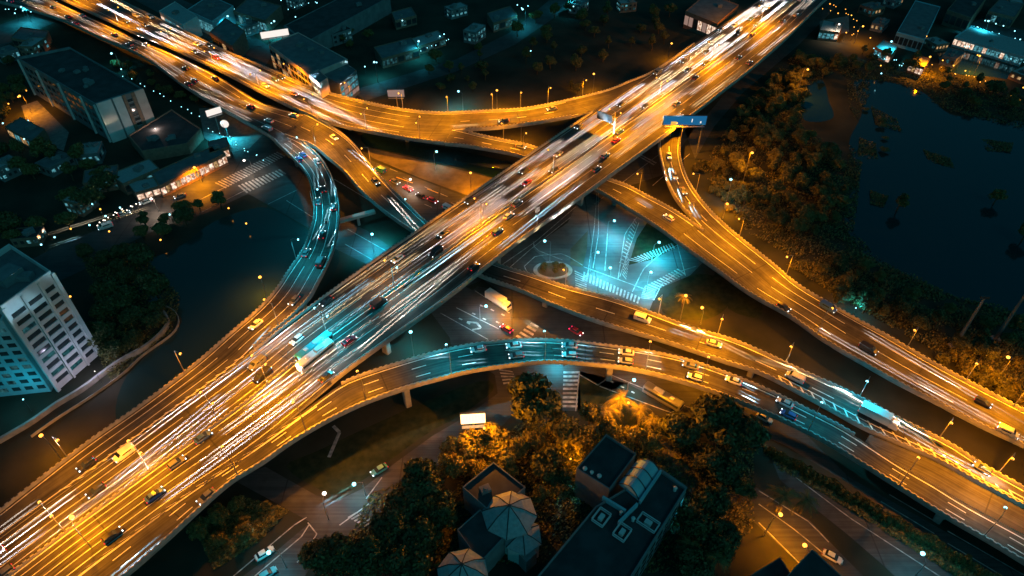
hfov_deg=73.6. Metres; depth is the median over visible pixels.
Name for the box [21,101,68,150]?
courtyard
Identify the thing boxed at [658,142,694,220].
parapet
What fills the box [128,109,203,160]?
shop annexe
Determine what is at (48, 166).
house
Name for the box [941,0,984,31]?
shop building
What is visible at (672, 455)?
path
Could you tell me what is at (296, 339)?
hatchback car
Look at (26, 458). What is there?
ground
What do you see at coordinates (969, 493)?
flyover road
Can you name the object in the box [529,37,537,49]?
leafy tree
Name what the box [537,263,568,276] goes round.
planting bed
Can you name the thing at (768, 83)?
leafy tree
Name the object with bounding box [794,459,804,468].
bush
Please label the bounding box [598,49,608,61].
leafy tree
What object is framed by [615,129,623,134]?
saloon car
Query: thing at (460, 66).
leafy tree
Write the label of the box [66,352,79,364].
window
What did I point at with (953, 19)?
window
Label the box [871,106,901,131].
reeds
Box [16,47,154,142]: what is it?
office block
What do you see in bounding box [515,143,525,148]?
hatchback car
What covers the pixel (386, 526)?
leafy tree
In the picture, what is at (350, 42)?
leafy tree
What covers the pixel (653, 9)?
leafy tree
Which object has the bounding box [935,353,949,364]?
bush
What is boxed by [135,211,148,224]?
leafy tree
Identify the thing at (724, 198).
bush
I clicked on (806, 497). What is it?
palm tree
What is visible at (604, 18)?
leafy tree
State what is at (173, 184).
window
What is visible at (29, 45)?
house
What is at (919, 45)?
window
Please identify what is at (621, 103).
saloon car
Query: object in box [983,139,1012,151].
reeds
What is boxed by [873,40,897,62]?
shop building
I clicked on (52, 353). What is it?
window
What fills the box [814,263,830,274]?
leafy tree
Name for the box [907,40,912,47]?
window
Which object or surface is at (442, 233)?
saloon car
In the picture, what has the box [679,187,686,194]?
saloon car
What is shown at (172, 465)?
hatchback car
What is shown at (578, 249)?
grass
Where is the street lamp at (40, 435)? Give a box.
[39,434,61,458]
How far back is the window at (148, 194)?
260.62 m
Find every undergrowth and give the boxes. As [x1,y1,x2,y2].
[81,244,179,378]
[199,497,287,569]
[322,419,754,574]
[701,54,860,257]
[763,445,990,575]
[786,248,1023,386]
[824,57,1023,126]
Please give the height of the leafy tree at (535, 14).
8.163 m
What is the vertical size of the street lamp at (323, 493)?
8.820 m
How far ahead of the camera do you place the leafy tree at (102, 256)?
229.77 m
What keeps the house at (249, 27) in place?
on the ground at (26, 458)
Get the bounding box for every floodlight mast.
[947,296,989,348]
[991,295,1023,342]
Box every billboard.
[204,106,221,130]
[259,28,289,43]
[387,89,404,106]
[460,411,485,428]
[662,115,707,152]
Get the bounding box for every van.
[0,544,7,556]
[97,220,112,230]
[112,442,135,462]
[132,12,139,17]
[145,13,152,18]
[247,353,266,370]
[253,365,272,382]
[262,124,272,131]
[315,256,325,267]
[370,297,386,309]
[375,165,386,173]
[429,245,442,257]
[442,202,451,209]
[633,311,650,323]
[653,68,661,75]
[735,29,742,35]
[785,371,805,384]
[819,299,836,313]
[858,340,878,355]
[995,422,1018,439]
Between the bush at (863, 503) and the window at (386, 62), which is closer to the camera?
the bush at (863, 503)
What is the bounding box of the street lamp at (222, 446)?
[221,445,237,474]
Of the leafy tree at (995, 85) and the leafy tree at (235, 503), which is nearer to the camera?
the leafy tree at (235, 503)
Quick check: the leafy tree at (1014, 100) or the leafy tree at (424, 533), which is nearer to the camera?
the leafy tree at (424, 533)
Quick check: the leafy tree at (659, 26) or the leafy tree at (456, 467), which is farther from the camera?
the leafy tree at (659, 26)
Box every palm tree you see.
[588,422,601,442]
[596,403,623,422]
[605,388,634,416]
[625,400,651,425]
[642,412,658,430]
[674,293,692,307]
[703,548,730,572]
[765,485,800,514]
[792,488,820,516]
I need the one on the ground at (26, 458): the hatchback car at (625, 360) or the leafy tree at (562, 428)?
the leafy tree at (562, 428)
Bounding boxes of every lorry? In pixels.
[485,288,511,310]
[858,400,899,430]
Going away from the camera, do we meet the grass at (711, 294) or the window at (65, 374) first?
the window at (65, 374)
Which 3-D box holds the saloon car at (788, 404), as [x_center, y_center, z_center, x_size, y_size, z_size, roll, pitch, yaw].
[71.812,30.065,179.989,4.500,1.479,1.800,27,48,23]
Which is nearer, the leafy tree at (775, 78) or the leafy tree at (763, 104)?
the leafy tree at (763, 104)
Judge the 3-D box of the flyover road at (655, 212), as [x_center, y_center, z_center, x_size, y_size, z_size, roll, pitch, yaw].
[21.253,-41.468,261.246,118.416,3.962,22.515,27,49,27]
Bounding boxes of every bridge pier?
[382,342,390,354]
[402,390,411,407]
[576,198,583,205]
[606,368,612,380]
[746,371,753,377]
[932,514,944,523]
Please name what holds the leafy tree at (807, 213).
on the ground at (26, 458)
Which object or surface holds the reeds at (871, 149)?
on the water at (954, 232)
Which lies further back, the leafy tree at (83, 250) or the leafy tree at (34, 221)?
the leafy tree at (34, 221)
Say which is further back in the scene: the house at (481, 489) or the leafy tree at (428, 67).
the leafy tree at (428, 67)
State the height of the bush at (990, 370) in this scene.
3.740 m
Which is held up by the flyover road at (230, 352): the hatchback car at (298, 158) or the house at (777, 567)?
the hatchback car at (298, 158)
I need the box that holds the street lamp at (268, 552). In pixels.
[266,550,286,567]
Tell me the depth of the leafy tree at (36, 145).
277.36 m
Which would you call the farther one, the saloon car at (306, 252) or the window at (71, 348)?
the saloon car at (306, 252)
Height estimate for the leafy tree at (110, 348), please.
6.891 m
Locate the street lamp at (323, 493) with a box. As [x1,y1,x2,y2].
[322,491,329,519]
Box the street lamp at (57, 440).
[51,436,68,459]
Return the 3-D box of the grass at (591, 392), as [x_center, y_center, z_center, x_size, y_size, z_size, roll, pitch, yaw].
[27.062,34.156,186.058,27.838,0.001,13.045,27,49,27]
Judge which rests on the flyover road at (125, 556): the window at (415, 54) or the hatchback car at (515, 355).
the hatchback car at (515, 355)
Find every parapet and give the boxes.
[0,1,273,139]
[0,139,314,512]
[64,0,443,143]
[119,0,456,113]
[120,359,1023,575]
[249,111,592,354]
[252,142,339,347]
[302,139,1023,507]
[304,111,1023,488]
[330,0,825,382]
[341,338,854,435]
[444,142,686,248]
[451,42,694,113]
[466,114,570,129]
[468,130,703,230]
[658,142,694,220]
[674,238,1023,446]
[679,125,720,219]
[710,211,1023,411]
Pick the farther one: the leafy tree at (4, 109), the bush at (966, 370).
the leafy tree at (4, 109)
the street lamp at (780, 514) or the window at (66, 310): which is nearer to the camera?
the street lamp at (780, 514)
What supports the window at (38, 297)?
in the apartment block at (39, 311)
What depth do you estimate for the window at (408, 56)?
352.98 m
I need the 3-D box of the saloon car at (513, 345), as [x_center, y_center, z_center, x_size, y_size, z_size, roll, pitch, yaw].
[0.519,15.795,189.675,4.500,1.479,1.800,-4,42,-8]
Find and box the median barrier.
[6,0,791,575]
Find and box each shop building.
[5,117,49,146]
[10,27,52,51]
[113,158,158,194]
[129,177,161,201]
[151,146,228,196]
[159,1,202,36]
[187,0,235,34]
[208,137,230,158]
[209,18,248,56]
[233,0,283,30]
[268,32,347,86]
[284,0,391,48]
[309,69,329,97]
[324,64,359,97]
[374,37,419,68]
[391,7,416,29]
[412,30,445,53]
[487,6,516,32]
[683,0,738,36]
[817,19,843,41]
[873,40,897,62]
[893,0,939,51]
[906,56,929,76]
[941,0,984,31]
[951,26,1023,65]
[983,0,1023,27]
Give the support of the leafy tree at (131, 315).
on the ground at (26, 458)
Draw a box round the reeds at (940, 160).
[924,149,954,167]
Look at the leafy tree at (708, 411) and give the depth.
173.38 m
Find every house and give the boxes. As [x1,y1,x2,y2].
[0,45,20,63]
[0,154,21,181]
[10,226,47,247]
[18,37,50,55]
[34,150,76,177]
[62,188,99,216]
[73,141,105,163]
[82,164,119,191]
[238,19,261,36]
[286,0,306,9]
[331,26,352,45]
[444,2,467,19]
[457,509,504,572]
[462,462,524,515]
[463,22,485,44]
[519,550,536,571]
[538,459,686,575]
[568,0,588,13]
[574,434,635,507]
[616,0,636,12]
[751,558,789,575]
[787,549,840,575]
[858,1,885,16]
[869,17,889,32]
[882,0,902,8]
[923,36,949,51]
[939,48,964,67]
[1007,66,1023,84]
[1010,0,1023,3]
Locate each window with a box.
[0,352,8,355]
[2,336,11,339]
[2,374,10,377]
[4,359,13,362]
[7,343,16,347]
[9,366,18,369]
[11,306,27,318]
[12,350,21,354]
[14,373,23,376]
[17,313,32,326]
[17,358,26,361]
[22,321,37,334]
[22,365,31,368]
[24,386,33,389]
[27,329,41,341]
[27,371,36,375]
[28,293,43,306]
[32,336,46,349]
[32,378,41,381]
[33,301,48,314]
[37,343,51,356]
[38,309,53,321]
[42,350,56,363]
[43,316,57,329]
[45,284,56,294]
[46,357,60,369]
[48,323,62,336]
[50,292,60,301]
[51,364,64,376]
[53,331,66,343]
[54,299,64,309]
[56,370,69,383]
[57,338,70,350]
[59,307,69,316]
[62,345,74,357]
[64,314,74,323]
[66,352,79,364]
[68,321,78,331]
[70,358,83,370]
[72,328,82,337]
[77,336,86,344]
[81,343,89,351]
[85,349,94,358]
[137,194,144,199]
[145,191,152,197]
[153,189,160,194]
[161,187,166,194]
[166,184,171,191]
[171,182,176,189]
[176,179,181,186]
[181,177,185,184]
[185,175,190,182]
[383,60,389,65]
[391,57,396,63]
[398,55,404,61]
[406,53,411,59]
[413,51,418,57]
[684,15,688,24]
[688,17,692,26]
[693,19,697,28]
[697,21,701,30]
[702,23,706,32]
[706,25,710,33]
[898,37,903,44]
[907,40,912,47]
[911,41,917,48]
[916,42,921,49]
[943,14,950,22]
[949,16,956,24]
[955,18,962,26]
[961,20,968,28]
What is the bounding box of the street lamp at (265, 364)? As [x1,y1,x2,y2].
[251,354,268,385]
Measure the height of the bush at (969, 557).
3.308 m
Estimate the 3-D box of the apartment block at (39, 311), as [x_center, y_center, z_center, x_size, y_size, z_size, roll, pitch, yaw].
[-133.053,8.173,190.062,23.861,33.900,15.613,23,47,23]
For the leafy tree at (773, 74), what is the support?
on the ground at (26, 458)
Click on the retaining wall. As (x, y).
(43, 413)
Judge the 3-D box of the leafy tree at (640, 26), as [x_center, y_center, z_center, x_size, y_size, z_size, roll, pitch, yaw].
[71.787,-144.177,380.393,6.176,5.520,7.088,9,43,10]
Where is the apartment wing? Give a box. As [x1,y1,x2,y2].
[0,314,52,396]
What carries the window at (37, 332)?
in the apartment block at (39, 311)
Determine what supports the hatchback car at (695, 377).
on the flyover road at (125, 556)
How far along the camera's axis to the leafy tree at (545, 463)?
166.04 m
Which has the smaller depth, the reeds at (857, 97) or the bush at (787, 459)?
the bush at (787, 459)
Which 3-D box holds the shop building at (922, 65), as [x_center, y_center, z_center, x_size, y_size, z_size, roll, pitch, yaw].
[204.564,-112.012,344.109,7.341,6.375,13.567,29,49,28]
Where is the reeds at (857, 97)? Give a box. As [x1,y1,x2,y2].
[847,79,870,118]
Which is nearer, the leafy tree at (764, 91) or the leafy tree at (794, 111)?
the leafy tree at (794, 111)
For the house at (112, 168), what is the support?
on the ground at (26, 458)
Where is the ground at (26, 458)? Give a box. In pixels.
[0,0,1023,575]
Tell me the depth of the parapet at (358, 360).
224.94 m
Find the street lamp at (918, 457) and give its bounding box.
[899,456,919,484]
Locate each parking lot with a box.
[199,107,262,151]
[938,47,1018,79]
[953,18,1023,41]
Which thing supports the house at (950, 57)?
on the ground at (26, 458)
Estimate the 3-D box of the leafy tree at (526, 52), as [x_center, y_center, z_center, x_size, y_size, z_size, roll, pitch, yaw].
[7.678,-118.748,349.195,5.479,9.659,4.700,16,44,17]
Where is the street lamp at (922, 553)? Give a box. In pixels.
[915,551,926,575]
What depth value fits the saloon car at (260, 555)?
155.27 m
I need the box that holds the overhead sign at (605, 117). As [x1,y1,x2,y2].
[597,111,615,136]
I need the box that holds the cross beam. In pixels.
[340,209,375,225]
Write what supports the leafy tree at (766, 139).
on the ground at (26, 458)
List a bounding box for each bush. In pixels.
[552,261,558,266]
[691,163,700,172]
[696,159,705,166]
[708,185,718,193]
[716,188,726,196]
[720,195,730,202]
[723,181,735,190]
[724,202,735,211]
[729,189,739,196]
[734,192,743,203]
[735,212,748,220]
[766,446,774,453]
[770,449,782,458]
[778,451,786,462]
[784,455,791,463]
[789,457,796,466]
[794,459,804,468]
[798,463,807,471]
[803,465,813,476]
[808,470,819,480]
[815,473,825,482]
[822,474,828,484]
[826,477,837,486]
[830,482,842,492]
[836,484,846,494]
[841,490,852,500]
[849,494,855,502]
[853,491,862,503]
[858,496,868,507]
[864,498,874,509]
[869,503,882,514]
[874,510,882,518]
[877,116,886,121]
[877,122,886,126]
[880,146,889,151]
[880,511,891,523]
[886,515,895,524]
[893,514,903,526]
[898,518,907,529]
[903,523,913,532]
[906,527,918,538]
[914,530,923,542]
[917,532,928,544]
[925,533,933,545]
[928,535,941,549]
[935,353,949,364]
[936,542,947,552]
[940,546,952,555]
[944,551,957,560]
[948,552,962,563]
[949,347,967,361]
[955,359,972,368]
[958,363,975,377]
[962,554,972,566]
[973,371,992,386]
[980,367,994,378]
[988,372,1010,389]
[994,384,1014,399]
[1011,381,1023,394]
[1011,389,1023,406]
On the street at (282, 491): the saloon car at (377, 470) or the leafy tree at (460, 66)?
the saloon car at (377, 470)
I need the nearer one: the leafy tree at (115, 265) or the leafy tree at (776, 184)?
the leafy tree at (115, 265)
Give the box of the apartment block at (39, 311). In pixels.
[0,244,101,391]
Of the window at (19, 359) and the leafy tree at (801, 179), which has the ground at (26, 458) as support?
the leafy tree at (801, 179)
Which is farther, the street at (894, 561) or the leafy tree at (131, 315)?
the leafy tree at (131, 315)
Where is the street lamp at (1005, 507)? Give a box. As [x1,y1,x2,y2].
[984,506,1006,534]
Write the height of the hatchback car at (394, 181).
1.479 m
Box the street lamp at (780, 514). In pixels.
[763,512,782,535]
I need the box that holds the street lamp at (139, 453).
[127,440,149,471]
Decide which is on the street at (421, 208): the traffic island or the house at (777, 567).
the traffic island
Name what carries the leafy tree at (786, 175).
on the ground at (26, 458)
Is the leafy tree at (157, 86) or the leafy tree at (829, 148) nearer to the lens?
the leafy tree at (829, 148)
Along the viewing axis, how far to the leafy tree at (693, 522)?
154.89 m
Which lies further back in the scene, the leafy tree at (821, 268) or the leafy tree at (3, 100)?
the leafy tree at (3, 100)
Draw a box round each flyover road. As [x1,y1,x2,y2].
[0,0,302,140]
[0,0,826,575]
[0,137,339,538]
[62,0,455,144]
[75,341,1023,575]
[78,114,1023,575]
[445,129,693,250]
[452,76,645,131]
[658,125,719,225]
[674,214,1023,448]
[865,434,1023,535]
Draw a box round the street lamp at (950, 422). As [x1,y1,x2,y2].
[938,417,953,439]
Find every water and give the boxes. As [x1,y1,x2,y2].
[115,207,339,419]
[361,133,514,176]
[801,79,833,121]
[844,79,1023,315]
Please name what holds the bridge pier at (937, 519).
on the ground at (26, 458)
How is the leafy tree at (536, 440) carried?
on the ground at (26, 458)
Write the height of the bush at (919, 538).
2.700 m
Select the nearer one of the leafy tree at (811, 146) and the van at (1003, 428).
the van at (1003, 428)
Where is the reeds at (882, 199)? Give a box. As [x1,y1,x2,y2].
[870,190,888,206]
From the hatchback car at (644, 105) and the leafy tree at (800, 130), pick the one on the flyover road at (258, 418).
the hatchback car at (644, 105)
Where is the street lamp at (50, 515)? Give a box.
[37,501,66,533]
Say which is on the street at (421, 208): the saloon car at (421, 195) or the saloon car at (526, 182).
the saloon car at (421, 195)
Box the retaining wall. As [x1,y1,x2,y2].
[0,309,169,443]
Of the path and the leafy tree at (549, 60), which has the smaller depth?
the path
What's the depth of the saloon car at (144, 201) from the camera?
258.88 m
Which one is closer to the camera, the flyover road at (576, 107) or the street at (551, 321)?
the street at (551, 321)
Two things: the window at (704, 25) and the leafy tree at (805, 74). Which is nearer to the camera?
the leafy tree at (805, 74)
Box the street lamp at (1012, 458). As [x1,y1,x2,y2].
[996,453,1014,474]
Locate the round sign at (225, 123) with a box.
[220,120,228,137]
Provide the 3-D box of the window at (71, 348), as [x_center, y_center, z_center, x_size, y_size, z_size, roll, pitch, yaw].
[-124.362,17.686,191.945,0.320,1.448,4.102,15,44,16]
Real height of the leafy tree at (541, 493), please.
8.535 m
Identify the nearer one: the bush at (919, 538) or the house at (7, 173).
the bush at (919, 538)
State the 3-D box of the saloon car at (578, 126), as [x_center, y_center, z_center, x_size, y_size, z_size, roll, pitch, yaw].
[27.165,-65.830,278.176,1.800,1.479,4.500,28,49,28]
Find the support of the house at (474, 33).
on the ground at (26, 458)
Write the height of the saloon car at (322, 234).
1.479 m
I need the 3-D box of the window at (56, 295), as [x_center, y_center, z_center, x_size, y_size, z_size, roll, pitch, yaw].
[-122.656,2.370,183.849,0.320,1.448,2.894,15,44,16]
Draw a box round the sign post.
[535,206,539,224]
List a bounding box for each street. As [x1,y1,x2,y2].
[0,13,58,46]
[33,162,247,280]
[136,0,270,65]
[228,134,312,205]
[237,375,561,575]
[270,175,471,336]
[358,0,572,99]
[367,159,566,296]
[446,286,704,410]
[467,125,694,285]
[533,190,701,309]
[627,383,1022,575]
[685,0,842,157]
[721,485,862,575]
[772,460,952,575]
[820,16,848,33]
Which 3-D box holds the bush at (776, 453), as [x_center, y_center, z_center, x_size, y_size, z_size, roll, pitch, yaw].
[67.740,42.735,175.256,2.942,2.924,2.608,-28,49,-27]
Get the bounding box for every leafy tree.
[0,92,6,103]
[0,103,10,117]
[0,211,22,232]
[1,55,15,65]
[6,92,15,103]
[7,156,26,168]
[8,139,24,155]
[10,83,27,96]
[19,162,40,178]
[23,216,46,227]
[28,136,51,157]
[41,141,57,157]
[53,211,77,229]
[54,186,76,200]
[59,162,76,180]
[67,142,83,158]
[68,185,104,209]
[75,243,94,257]
[78,158,97,168]
[85,321,93,327]
[87,165,109,175]
[87,276,120,300]
[87,320,114,348]
[88,170,119,191]
[88,295,123,321]
[95,250,109,264]
[97,339,128,361]
[107,259,127,272]
[108,242,128,257]
[110,59,120,69]
[110,284,140,308]
[113,266,137,284]
[117,305,147,326]
[121,60,132,70]
[121,329,144,348]
[126,242,156,267]
[127,69,137,80]
[132,225,148,238]
[133,269,169,297]
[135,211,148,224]
[141,310,168,329]
[145,69,153,78]
[146,298,166,313]
[151,222,171,238]
[155,84,161,93]
[157,212,168,223]
[170,200,194,209]
[172,205,195,225]
[174,91,186,100]
[186,515,209,540]
[193,199,203,210]
[207,502,230,524]
[207,531,228,545]
[210,191,226,209]
[227,495,244,512]
[232,521,253,546]
[235,511,250,524]
[261,500,271,510]
[297,537,320,572]
[306,531,354,575]
[340,34,345,44]
[343,529,389,575]
[345,39,353,47]
[362,29,373,39]
[368,503,411,551]
[377,540,433,575]
[381,485,423,525]
[399,514,445,565]
[400,457,444,496]
[418,488,459,529]
[425,64,434,70]
[428,49,442,62]
[435,82,445,91]
[437,451,471,478]
[439,436,461,455]
[443,60,453,71]
[445,73,455,82]
[454,443,478,469]
[456,427,490,457]
[458,62,464,74]
[468,81,476,91]
[468,458,489,477]
[474,42,482,49]
[474,60,488,69]
[479,422,512,453]
[482,69,488,79]
[484,443,516,463]
[494,450,518,476]
[507,371,562,423]
[508,437,530,460]
[511,20,523,36]
[521,429,552,452]
[522,46,530,63]
[528,10,542,23]
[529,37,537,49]
[529,445,568,482]
[531,483,549,504]
[532,62,542,73]
[540,24,551,30]
[541,28,552,42]
[544,55,557,68]
[545,411,582,447]
[546,465,577,500]
[550,2,560,17]
[550,41,557,53]
[563,1,573,9]
[570,53,582,70]
[570,425,598,458]
[571,83,583,94]
[575,8,587,20]
[576,45,587,56]
[578,401,603,424]
[588,26,600,35]
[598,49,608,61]
[599,14,608,25]
[599,417,625,441]
[602,0,612,14]
[605,35,611,48]
[615,439,631,449]
[620,424,640,448]
[629,37,635,45]
[636,23,646,33]
[636,427,662,452]
[646,417,669,435]
[648,34,655,50]
[649,3,659,14]
[651,14,659,22]
[653,21,664,33]
[655,411,703,447]
[658,465,666,471]
[660,30,669,43]
[664,3,677,16]
[671,504,713,544]
[673,542,715,575]
[689,483,731,517]
[690,392,744,441]
[691,445,743,487]
[701,516,742,565]
[710,160,720,175]
[713,157,725,170]
[713,412,772,456]
[720,146,730,156]
[721,167,730,175]
[725,130,737,143]
[728,151,744,162]
[732,476,757,501]
[733,158,747,180]
[735,184,745,192]
[736,104,748,122]
[739,124,749,134]
[741,190,752,205]
[743,96,760,107]
[743,117,754,127]
[744,167,765,181]
[747,146,755,155]
[747,160,754,168]
[747,182,757,189]
[749,125,767,137]
[753,184,771,202]
[754,109,760,117]
[754,115,765,125]
[754,135,762,151]
[758,87,772,98]
[759,122,777,133]
[760,101,768,112]
[760,133,772,148]
[763,205,775,223]
[764,78,774,87]
[765,101,775,116]
[766,147,783,162]
[768,160,777,174]
[768,192,779,205]
[769,94,785,113]
[770,72,782,81]
[770,87,783,96]
[770,129,783,144]
[771,179,786,194]
[771,210,790,226]
[772,74,779,87]
[774,121,784,128]
[777,161,797,174]
[780,140,788,151]
[780,169,794,184]
[782,192,798,205]
[783,70,803,83]
[785,114,796,123]
[786,83,800,89]
[786,90,799,102]
[786,218,808,236]
[787,108,798,115]
[789,151,801,157]
[790,152,801,163]
[791,132,800,145]
[792,172,810,191]
[793,66,801,71]
[794,49,806,65]
[794,88,811,100]
[794,128,804,133]
[795,162,802,174]
[796,131,808,151]
[797,67,812,79]
[797,204,817,223]
[798,79,807,87]
[801,148,810,155]
[802,57,816,66]
[804,152,823,162]
[806,130,817,139]
[806,142,815,151]
[806,160,816,173]
[807,54,815,57]
[811,184,828,200]
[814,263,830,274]
[815,57,825,68]
[815,141,842,161]
[817,195,832,211]
[819,171,830,177]
[820,194,835,206]
[821,67,828,77]
[828,284,855,303]
[829,159,846,170]
[830,60,835,71]
[830,194,852,208]
[832,53,847,68]
[836,274,853,287]
[848,54,857,63]
[854,290,879,313]
[861,45,867,54]
[866,53,878,60]
[875,303,889,318]
[880,48,891,57]
[883,62,890,72]
[890,294,915,316]
[896,193,909,210]
[902,58,920,69]
[911,315,930,333]
[912,50,922,58]
[939,66,951,76]
[939,81,951,91]
[945,74,953,81]
[950,331,972,349]
[960,319,969,330]
[962,81,969,87]
[971,340,1001,360]
[975,72,984,86]
[984,80,1007,95]
[987,189,1007,203]
[1001,332,1018,345]
[1007,94,1021,110]
[1010,87,1019,95]
[1013,354,1023,369]
[1017,223,1023,241]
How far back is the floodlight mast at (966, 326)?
195.96 m
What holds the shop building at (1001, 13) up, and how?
on the ground at (26, 458)
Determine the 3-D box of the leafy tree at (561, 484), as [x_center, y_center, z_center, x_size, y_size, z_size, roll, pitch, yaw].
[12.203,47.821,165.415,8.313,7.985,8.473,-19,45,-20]
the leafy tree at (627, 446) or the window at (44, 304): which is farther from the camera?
the window at (44, 304)
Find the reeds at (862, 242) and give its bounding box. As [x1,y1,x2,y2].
[849,229,932,294]
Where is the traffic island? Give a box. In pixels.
[533,261,571,278]
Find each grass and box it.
[286,381,493,493]
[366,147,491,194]
[570,231,587,267]
[580,378,655,430]
[629,223,678,264]
[661,274,731,319]
[714,272,761,317]
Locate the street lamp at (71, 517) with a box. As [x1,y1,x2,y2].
[69,515,91,547]
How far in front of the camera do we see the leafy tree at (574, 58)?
341.06 m
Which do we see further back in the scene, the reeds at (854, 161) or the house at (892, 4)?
the house at (892, 4)
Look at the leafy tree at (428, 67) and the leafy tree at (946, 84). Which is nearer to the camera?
the leafy tree at (946, 84)
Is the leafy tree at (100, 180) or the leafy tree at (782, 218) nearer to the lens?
the leafy tree at (782, 218)
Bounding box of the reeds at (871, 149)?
[858,137,877,158]
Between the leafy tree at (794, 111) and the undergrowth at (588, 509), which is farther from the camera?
the leafy tree at (794, 111)
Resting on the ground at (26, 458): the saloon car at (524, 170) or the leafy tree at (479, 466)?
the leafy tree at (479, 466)
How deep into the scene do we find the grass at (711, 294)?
220.18 m
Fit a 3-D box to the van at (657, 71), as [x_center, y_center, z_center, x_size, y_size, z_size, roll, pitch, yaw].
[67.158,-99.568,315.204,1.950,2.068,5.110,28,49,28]
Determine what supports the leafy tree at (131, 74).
on the ground at (26, 458)
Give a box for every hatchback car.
[0,563,14,575]
[76,456,96,472]
[85,482,105,498]
[101,526,123,544]
[118,210,130,216]
[166,455,186,470]
[258,565,277,575]
[288,295,299,305]
[289,333,303,345]
[295,156,302,161]
[320,185,326,192]
[331,203,335,210]
[371,177,379,184]
[390,178,399,184]
[467,262,479,271]
[492,227,502,235]
[500,324,512,333]
[508,352,523,359]
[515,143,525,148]
[549,166,557,172]
[562,351,576,358]
[600,152,609,158]
[618,357,632,364]
[641,102,648,108]
[663,214,674,221]
[687,372,702,382]
[776,302,790,311]
[779,409,796,420]
[972,461,992,475]
[974,395,992,408]
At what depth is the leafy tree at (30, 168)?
267.63 m
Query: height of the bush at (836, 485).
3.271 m
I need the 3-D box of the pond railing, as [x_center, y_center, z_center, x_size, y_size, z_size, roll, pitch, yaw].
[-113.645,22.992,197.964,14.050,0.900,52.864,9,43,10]
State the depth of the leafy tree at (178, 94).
319.25 m
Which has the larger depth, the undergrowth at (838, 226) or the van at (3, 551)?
the undergrowth at (838, 226)
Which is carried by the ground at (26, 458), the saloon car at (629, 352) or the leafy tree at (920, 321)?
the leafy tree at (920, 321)
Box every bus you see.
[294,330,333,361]
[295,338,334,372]
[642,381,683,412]
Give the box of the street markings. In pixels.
[200,125,1023,575]
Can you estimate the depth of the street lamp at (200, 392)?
163.78 m
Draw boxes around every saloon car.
[139,198,151,204]
[143,486,165,503]
[174,193,185,198]
[193,430,212,444]
[196,487,216,504]
[248,318,263,329]
[254,545,274,561]
[264,118,273,122]
[289,91,298,95]
[289,113,298,117]
[299,151,306,157]
[301,248,310,256]
[315,197,320,204]
[318,370,333,382]
[319,231,325,238]
[319,296,333,306]
[329,134,338,139]
[341,335,356,346]
[370,463,387,476]
[391,254,403,263]
[403,185,413,191]
[415,192,425,198]
[427,197,437,203]
[437,229,449,237]
[464,196,475,204]
[470,345,486,353]
[499,118,508,122]
[502,212,513,219]
[506,342,521,349]
[511,200,522,207]
[519,167,529,173]
[521,179,531,186]
[546,106,556,110]
[553,150,562,157]
[561,342,577,348]
[569,326,582,335]
[574,123,583,129]
[591,165,600,172]
[611,137,620,143]
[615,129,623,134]
[617,101,624,106]
[618,349,634,356]
[666,152,671,158]
[671,172,677,178]
[672,101,679,106]
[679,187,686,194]
[682,361,698,370]
[706,339,721,347]
[725,375,742,385]
[756,412,772,423]
[776,397,793,408]
[822,548,842,564]
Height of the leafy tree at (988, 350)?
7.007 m
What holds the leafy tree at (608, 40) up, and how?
on the ground at (26, 458)
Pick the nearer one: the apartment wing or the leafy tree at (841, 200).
the apartment wing
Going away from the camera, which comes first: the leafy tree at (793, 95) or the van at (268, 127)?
the van at (268, 127)
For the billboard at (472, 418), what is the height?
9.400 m
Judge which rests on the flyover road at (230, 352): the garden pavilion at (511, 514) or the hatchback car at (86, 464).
the hatchback car at (86, 464)
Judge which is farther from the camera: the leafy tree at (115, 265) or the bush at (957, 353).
the leafy tree at (115, 265)
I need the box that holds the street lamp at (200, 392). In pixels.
[199,391,218,422]
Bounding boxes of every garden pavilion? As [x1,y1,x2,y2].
[437,548,487,575]
[482,490,536,553]
[505,523,541,563]
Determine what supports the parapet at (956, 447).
on the flyover road at (346, 156)
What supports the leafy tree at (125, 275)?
on the ground at (26, 458)
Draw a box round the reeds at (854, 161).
[844,145,861,218]
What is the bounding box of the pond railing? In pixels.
[30,306,179,436]
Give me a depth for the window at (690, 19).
381.94 m
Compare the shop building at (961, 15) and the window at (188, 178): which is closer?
the window at (188, 178)
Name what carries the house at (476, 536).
on the ground at (26, 458)
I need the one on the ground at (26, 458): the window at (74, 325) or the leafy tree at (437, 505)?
the leafy tree at (437, 505)
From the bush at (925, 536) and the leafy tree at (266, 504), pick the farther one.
the leafy tree at (266, 504)
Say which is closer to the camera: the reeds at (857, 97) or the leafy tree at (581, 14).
the reeds at (857, 97)
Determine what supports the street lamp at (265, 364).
on the flyover road at (258, 418)
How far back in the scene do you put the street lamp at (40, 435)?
171.09 m
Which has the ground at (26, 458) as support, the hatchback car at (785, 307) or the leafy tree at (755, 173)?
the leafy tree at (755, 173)
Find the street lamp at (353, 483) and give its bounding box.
[352,482,366,495]
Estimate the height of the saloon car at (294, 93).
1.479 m
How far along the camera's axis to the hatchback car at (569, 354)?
187.83 m
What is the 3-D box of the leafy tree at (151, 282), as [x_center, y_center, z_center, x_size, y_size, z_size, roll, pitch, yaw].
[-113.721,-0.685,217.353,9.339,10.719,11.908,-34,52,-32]

